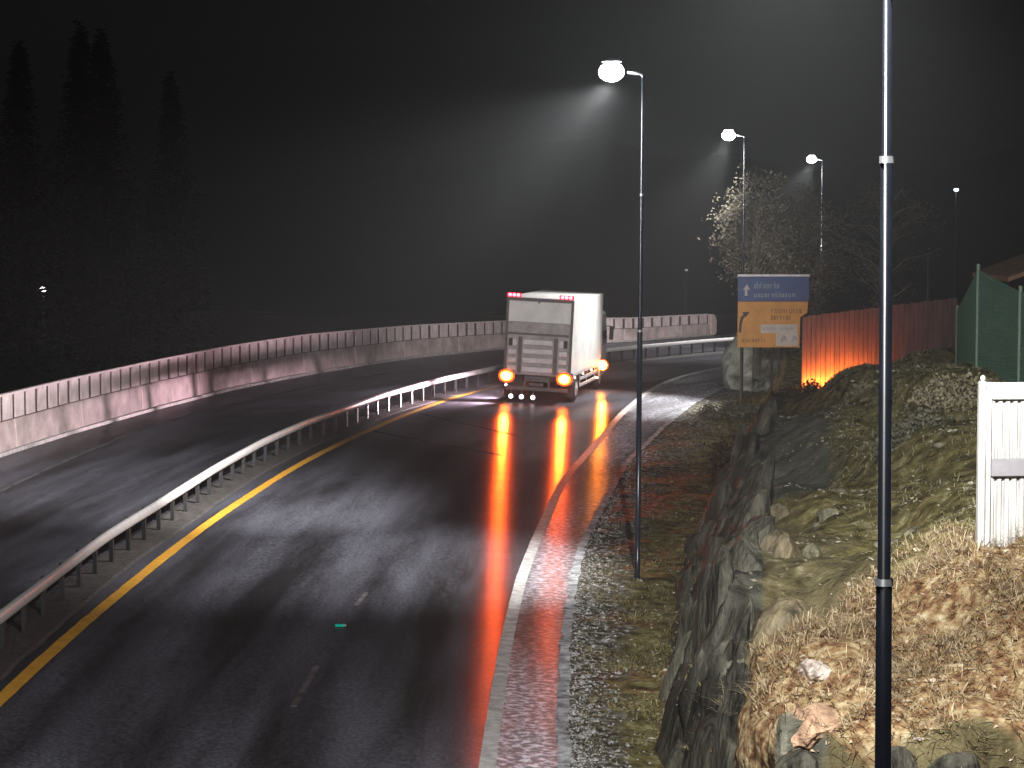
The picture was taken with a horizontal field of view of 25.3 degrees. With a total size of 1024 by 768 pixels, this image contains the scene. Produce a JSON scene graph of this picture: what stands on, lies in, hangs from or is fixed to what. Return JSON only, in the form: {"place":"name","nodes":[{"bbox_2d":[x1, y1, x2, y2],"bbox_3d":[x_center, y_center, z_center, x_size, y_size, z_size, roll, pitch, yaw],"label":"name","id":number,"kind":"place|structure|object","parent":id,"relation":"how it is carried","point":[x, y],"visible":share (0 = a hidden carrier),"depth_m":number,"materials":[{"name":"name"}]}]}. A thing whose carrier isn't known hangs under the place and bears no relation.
{"place":"outdoors","nodes":[
{"label":"outdoors","id":0,"kind":"place"},
{"bbox_2d":[0,373,79,393],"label":"verge","id":1,"kind":"structure","parent":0,"point":[10,383],"depth_m":137.34,"materials":[{"name":"black"}]},
{"bbox_2d":[0,331,830,767],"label":"road","id":2,"kind":"structure","parent":0,"point":[214,643],"depth_m":44.61,"materials":[{"name":"black asphalt"}]},
{"bbox_2d":[0,373,387,491],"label":"edge line","id":3,"kind":"object","parent":2,"relation":"on","point":[35,474],"visible":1,"depth_m":66.96,"materials":[{"name":"white paint"}]},
{"bbox_2d":[0,383,508,706],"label":"yellow edge line","id":4,"kind":"object","parent":2,"relation":"on","point":[21,679],"visible":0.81,"depth_m":42.93,"materials":[{"name":"paint"}]},
{"bbox_2d":[290,592,368,706],"bbox_3d":[-2.935,4.243,37.452,0.131,0.016,10.001,0,4,2],"label":"lane line","id":5,"kind":"object","parent":2,"relation":"on","point":[301,692],"visible":1,"depth_m":34.28,"materials":[{"name":"white paint"}]},
{"bbox_2d":[335,624,345,626],"bbox_3d":[-2.930,4.111,38.903,0.180,0.050,0.155,0,4,0],"label":"road stud","id":6,"kind":"object","parent":2,"relation":"on","point":[340,625],"visible":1,"depth_m":38.83,"materials":[{"name":"teal plastic"}]},
{"bbox_2d":[0,314,716,457],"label":"concrete wall","id":7,"kind":"structure","parent":2,"relation":"on","point":[36,415],"depth_m":83.76,"materials":[{"name":"concrete"}]},
{"bbox_2d":[0,350,723,680],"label":"median strip","id":8,"kind":"object","parent":2,"relation":"on","point":[20,645],"visible":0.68,"depth_m":47.18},
{"bbox_2d":[0,337,733,649],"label":"guardrail","id":9,"kind":"object","parent":8,"relation":"on","point":[22,600],"visible":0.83,"depth_m":53.27,"materials":[{"name":"metal"}]},
{"bbox_2d":[373,413,513,455],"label":"road seam","id":10,"kind":"object","parent":2,"relation":"on","point":[446,444],"visible":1,"depth_m":70.95,"materials":[{"name":"black asphalt"}]},
{"bbox_2d":[498,290,613,401],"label":"lorry","id":11,"kind":"object","parent":2,"relation":"on","point":[560,337],"visible":1,"depth_m":84.21,"materials":[{"name":"metal"}]},
{"bbox_2d":[509,300,571,323],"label":"upper door","id":12,"kind":"structure","parent":11,"relation":"in","point":[522,311],"depth_m":84.00,"materials":[{"name":"grey metal"}]},
{"bbox_2d":[479,367,721,767],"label":"white edge line","id":13,"kind":"object","parent":2,"relation":"on","point":[489,749],"visible":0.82,"depth_m":40.41,"materials":[{"name":"paint"}]},
{"bbox_2d":[496,368,723,767],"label":"road shoulder","id":14,"kind":"object","parent":2,"relation":"on","point":[530,720],"visible":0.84,"depth_m":44.15},
{"bbox_2d":[555,386,724,767],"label":"pale verge strip","id":15,"kind":"object","parent":14,"relation":"on","point":[562,711],"visible":0.94,"depth_m":40.29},
{"bbox_2d":[0,310,876,373],"bbox_3d":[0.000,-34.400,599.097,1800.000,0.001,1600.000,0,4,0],"label":"ground","id":16,"kind":"structure","parent":0,"point":[240,326],"depth_m":208.72,"materials":[{"name":"black"}]},
{"bbox_2d":[0,40,79,388],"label":"conifer","id":17,"kind":"object","parent":16,"relation":"on","point":[17,81],"visible":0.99,"depth_m":127.34,"materials":[{"name":"plant"}]},
{"bbox_2d":[40,287,44,336],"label":"distant lamp","id":18,"kind":"object","parent":16,"relation":"on","point":[43,319],"visible":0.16,"depth_m":185.09,"materials":[{"name":"metal"}]},
{"bbox_2d":[30,20,150,374],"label":"conifer","id":19,"kind":"object","parent":16,"relation":"on","point":[80,52],"visible":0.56,"depth_m":132.01,"materials":[{"name":"plant"}]},
{"bbox_2d":[47,27,165,377],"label":"conifer","id":20,"kind":"object","parent":16,"relation":"on","point":[106,112],"visible":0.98,"depth_m":125.31,"materials":[{"name":"plant"}]},
{"bbox_2d":[117,70,225,361],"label":"conifer","id":21,"kind":"object","parent":16,"relation":"on","point":[171,111],"visible":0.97,"depth_m":130.38,"materials":[{"name":"plant"}]},
{"bbox_2d":[685,269,687,314],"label":"distant lamp","id":22,"kind":"object","parent":16,"relation":"on","point":[686,270],"visible":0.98,"depth_m":189.90,"materials":[{"name":"metal"}]},
{"bbox_2d":[953,188,958,297],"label":"distant lamp","id":23,"kind":"object","parent":16,"relation":"on","point":[956,189],"visible":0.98,"depth_m":169.63,"materials":[{"name":"metal"}]},
{"bbox_2d":[0,138,1023,316],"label":"hills","id":24,"kind":"structure","parent":0,"point":[487,235],"depth_m":297.31,"materials":[{"name":"black"}]},
{"bbox_2d":[0,0,1023,193],"label":"sky","id":25,"kind":"structure","parent":0,"point":[273,93],"materials":[{"name":"black"}]},
{"bbox_2d":[567,305,1023,767],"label":"hillside","id":26,"kind":"structure","parent":0,"point":[802,579],"depth_m":33.36,"materials":[{"name":"brown plant"}]},
{"bbox_2d":[560,450,660,767],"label":"verge gravel","id":27,"kind":"structure","parent":26,"relation":"on","point":[572,713],"depth_m":36.23,"materials":[{"name":"grey gravel"}]},
{"bbox_2d":[599,59,643,578],"bbox_3d":[2.183,-1.046,45.349,0.944,10.780,0.398,1,4,14],"label":"street lamp","id":28,"kind":"object","parent":26,"relation":"on","point":[611,70],"visible":0.98,"depth_m":45.27,"materials":[{"name":"metal"}]},
{"bbox_2d":[571,391,769,767],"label":"verge grass","id":29,"kind":"structure","parent":26,"relation":"on","point":[655,662],"depth_m":41.41,"materials":[{"name":"green plant"}]},
{"bbox_2d":[701,430,736,474],"bbox_3d":[6.075,1.852,59.391,2.151,1.249,6.150,0,4,0],"label":"bush","id":30,"kind":"object","parent":26,"relation":"on","point":[721,458],"visible":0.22,"depth_m":59.13,"materials":[{"name":"grey plant"}]},
{"bbox_2d":[695,397,758,422],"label":"bush","id":31,"kind":"object","parent":26,"relation":"on","point":[726,411],"visible":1,"depth_m":80.98,"materials":[{"name":"grey plant"}]},
{"bbox_2d":[722,129,744,404],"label":"street lamp","id":32,"kind":"object","parent":26,"relation":"on","point":[728,134],"visible":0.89,"depth_m":86.59,"materials":[{"name":"metal"}]},
{"bbox_2d":[721,333,780,391],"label":"rock","id":33,"kind":"object","parent":26,"relation":"on","point":[730,361],"visible":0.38,"depth_m":94.88,"materials":[{"name":"grey stone"}]},
{"bbox_2d":[697,163,809,378],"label":"tree","id":34,"kind":"object","parent":26,"relation":"on","point":[756,249],"visible":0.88,"depth_m":91.61,"materials":[{"name":"grey plant"}]},
{"bbox_2d":[737,274,809,404],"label":"road sign","id":35,"kind":"object","parent":26,"relation":"on","point":[772,324],"visible":0.98,"depth_m":84.00,"materials":[{"name":"metal"}]},
{"bbox_2d":[742,503,814,666],"bbox_3d":[3.814,3.542,33.716,2.106,3.171,13.038,1,4,11],"label":"brown rock face","id":36,"kind":"object","parent":26,"relation":"on","point":[778,541],"visible":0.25,"depth_m":28.16},
{"bbox_2d":[737,242,835,361],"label":"tree","id":37,"kind":"object","parent":26,"relation":"on","point":[812,301],"visible":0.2,"depth_m":93.12,"materials":[{"name":"grey plant"}]},
{"bbox_2d":[756,378,820,413],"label":"bush","id":38,"kind":"object","parent":26,"relation":"on","point":[808,388],"visible":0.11,"depth_m":65.08,"materials":[{"name":"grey plant"}]},
{"bbox_2d":[780,345,801,355],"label":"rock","id":39,"kind":"object","parent":26,"relation":"on","point":[793,350],"visible":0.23,"depth_m":94.97,"materials":[{"name":"grey stone"}]},
{"bbox_2d":[767,703,841,749],"bbox_3d":[2.875,3.399,22.318,0.707,0.556,0.800,0,4,0],"label":"rock","id":40,"kind":"object","parent":26,"relation":"on","point":[809,736],"visible":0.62,"depth_m":22.06,"materials":[{"name":"beige stone"}]},
{"bbox_2d":[763,180,861,345],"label":"tree","id":41,"kind":"object","parent":26,"relation":"on","point":[804,241],"visible":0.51,"depth_m":96.42,"materials":[{"name":"brown plant"}]},
{"bbox_2d":[807,154,822,313],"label":"street lamp","id":42,"kind":"object","parent":26,"relation":"on","point":[811,158],"visible":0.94,"depth_m":117.65,"materials":[{"name":"metal"}]},
{"bbox_2d":[798,658,831,681],"bbox_3d":[3.199,3.007,23.478,0.398,0.323,0.494,-1,4,-17],"label":"rock","id":43,"kind":"object","parent":26,"relation":"on","point":[817,669],"visible":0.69,"depth_m":23.32,"materials":[{"name":"stone"}]},
{"bbox_2d":[654,399,980,767],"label":"rock cliff","id":44,"kind":"structure","parent":26,"relation":"on","point":[698,615],"depth_m":30.94,"materials":[{"name":"grey stone"}]},
{"bbox_2d":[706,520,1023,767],"bbox_3d":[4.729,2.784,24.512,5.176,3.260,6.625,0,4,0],"label":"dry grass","id":45,"kind":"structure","parent":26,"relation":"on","point":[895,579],"depth_m":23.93,"materials":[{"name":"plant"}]},
{"bbox_2d":[711,517,1023,767],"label":"brown grass","id":46,"kind":"structure","parent":26,"relation":"on","point":[926,633],"depth_m":23.99,"materials":[{"name":"brown plant"}]},
{"bbox_2d":[840,370,900,401],"bbox_3d":[8.568,0.170,51.303,1.965,0.996,2.101,3,5,37],"label":"bush","id":47,"kind":"object","parent":26,"relation":"on","point":[861,386],"visible":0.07,"depth_m":51.31,"materials":[{"name":"grey plant"}]},
{"bbox_2d":[802,396,945,558],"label":"mossy stones","id":48,"kind":"object","parent":26,"relation":"on","point":[810,550],"visible":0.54,"depth_m":36.69,"materials":[{"name":"grey stone"}]},
{"bbox_2d":[801,298,956,387],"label":"plank fence","id":49,"kind":"object","parent":26,"relation":"on","point":[920,317],"visible":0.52,"depth_m":75.54,"materials":[{"name":"brown wood"}]},
{"bbox_2d":[875,0,893,767],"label":"street lamp","id":50,"kind":"object","parent":26,"relation":"on","point":[883,663],"visible":1,"depth_m":14.53,"materials":[{"name":"metal"}]},
{"bbox_2d":[822,178,958,310],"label":"tree","id":51,"kind":"object","parent":26,"relation":"on","point":[895,229],"visible":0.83,"depth_m":95.80,"materials":[{"name":"brown plant"}]},
{"bbox_2d":[781,347,1015,559],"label":"hill grass","id":52,"kind":"structure","parent":26,"relation":"on","point":[876,433],"depth_m":43.60,"materials":[{"name":"plant"}]},
{"bbox_2d":[869,406,964,456],"bbox_3d":[7.458,1.125,41.628,2.018,1.517,1.766,3,5,36],"label":"bush","id":53,"kind":"object","parent":26,"relation":"on","point":[899,429],"visible":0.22,"depth_m":41.53,"materials":[{"name":"grey plant"}]},
{"bbox_2d":[913,737,923,740],"bbox_3d":[4.109,3.409,22.083,0.558,0.107,0.281,-2,5,-21],"label":"rock","id":54,"kind":"object","parent":26,"relation":"on","point":[916,738],"visible":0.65,"depth_m":21.94,"materials":[{"name":"stone"}]},
{"bbox_2d":[901,369,999,414],"bbox_3d":[8.537,0.216,43.634,2.113,1.036,1.714,0,4,0],"label":"bush","id":55,"kind":"object","parent":26,"relation":"on","point":[943,397],"visible":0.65,"depth_m":43.45,"materials":[{"name":"grey plant"}]},
{"bbox_2d":[955,264,1023,381],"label":"fence","id":56,"kind":"object","parent":26,"relation":"on","point":[1003,326],"visible":0.72,"depth_m":45.92,"materials":[{"name":"green metal"}]},
{"bbox_2d":[972,254,1023,360],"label":"shed","id":57,"kind":"structure","parent":26,"relation":"on","point":[1010,269],"depth_m":52.36,"materials":[{"name":"brown wood"}]},
{"bbox_2d":[975,375,1023,546],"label":"fence","id":58,"kind":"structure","parent":26,"relation":"on","point":[1000,469],"depth_m":25.14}
]}

